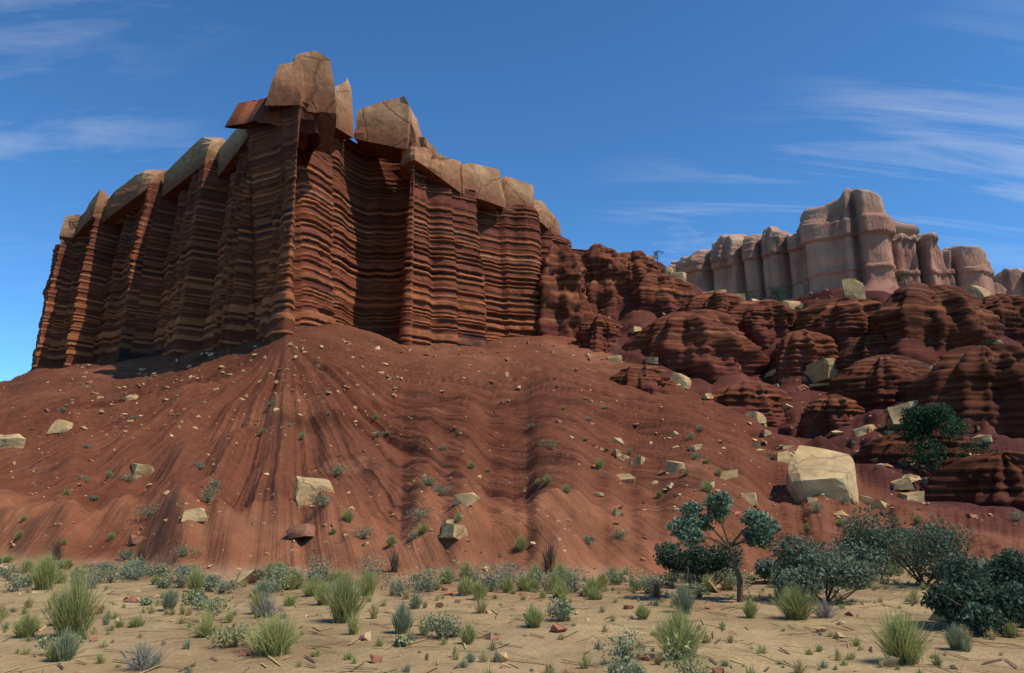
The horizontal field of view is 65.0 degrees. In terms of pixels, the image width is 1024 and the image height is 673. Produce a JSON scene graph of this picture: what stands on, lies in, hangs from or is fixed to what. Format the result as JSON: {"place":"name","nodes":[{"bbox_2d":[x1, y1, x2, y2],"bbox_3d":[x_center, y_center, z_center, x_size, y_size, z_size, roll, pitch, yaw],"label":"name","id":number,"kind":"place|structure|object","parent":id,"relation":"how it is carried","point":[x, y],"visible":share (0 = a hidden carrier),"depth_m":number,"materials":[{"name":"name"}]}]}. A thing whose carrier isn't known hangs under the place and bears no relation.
{"place":"outdoors","nodes":[
{"label":"outdoors","id":0,"kind":"place"},
{"bbox_2d":[0,261,1023,672],"bbox_3d":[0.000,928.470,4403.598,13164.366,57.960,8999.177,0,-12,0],"label":"desert ground","id":1,"kind":"structure","parent":0,"point":[388,469],"depth_m":29.91,"materials":[{"name":"soil"}]},
{"bbox_2d":[31,97,585,369],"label":"cliff rock","id":2,"kind":"object","parent":1,"relation":"on","point":[278,234],"visible":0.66,"depth_m":88.99,"materials":[{"name":"brown stone"}]},
{"bbox_2d":[59,50,560,246],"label":"cap rocks","id":3,"kind":"object","parent":2,"relation":"on","point":[389,130],"visible":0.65,"depth_m":90.87,"materials":[{"name":"brown stone"}]},
{"bbox_2d":[0,255,1016,672],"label":"boulders","id":4,"kind":"object","parent":1,"relation":"on","point":[812,471],"visible":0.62,"depth_m":33.47,"materials":[{"name":"beige stone"}]},
{"bbox_2d":[0,400,1023,672],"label":"ground cover bush","id":5,"kind":"object","parent":1,"relation":"on","point":[72,616],"visible":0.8,"depth_m":11.88,"materials":[{"name":"green plant"}]},
{"bbox_2d":[534,243,1023,511],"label":"rock outcrop lumps","id":6,"kind":"object","parent":1,"relation":"on","point":[880,351],"visible":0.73,"depth_m":76.55,"materials":[{"name":"brown stone"}]},
{"bbox_2d":[652,250,1006,476],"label":"juniper shrubs","id":7,"kind":"object","parent":1,"relation":"on","point":[930,419],"visible":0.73,"depth_m":41.96,"materials":[{"name":"green plant"}]},
{"bbox_2d":[653,489,1023,635],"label":"shrubs","id":8,"kind":"object","parent":1,"relation":"on","point":[981,602],"visible":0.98,"depth_m":14.12,"materials":[{"name":"green plant"}]},
{"bbox_2d":[0,0,1023,380],"label":"sky","id":9,"kind":"structure","parent":0,"point":[673,127],"materials":[{"name":"blue"}]},
{"bbox_2d":[669,187,1006,300],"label":"cliff rock","id":10,"kind":"object","parent":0,"point":[864,238],"visible":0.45,"depth_m":439.20,"materials":[{"name":"grey stone"}]},
{"bbox_2d":[992,268,1023,296],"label":"cliff rock","id":11,"kind":"object","parent":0,"point":[1010,281],"visible":0.15,"depth_m":570.19,"materials":[{"name":"grey stone"}]}
]}

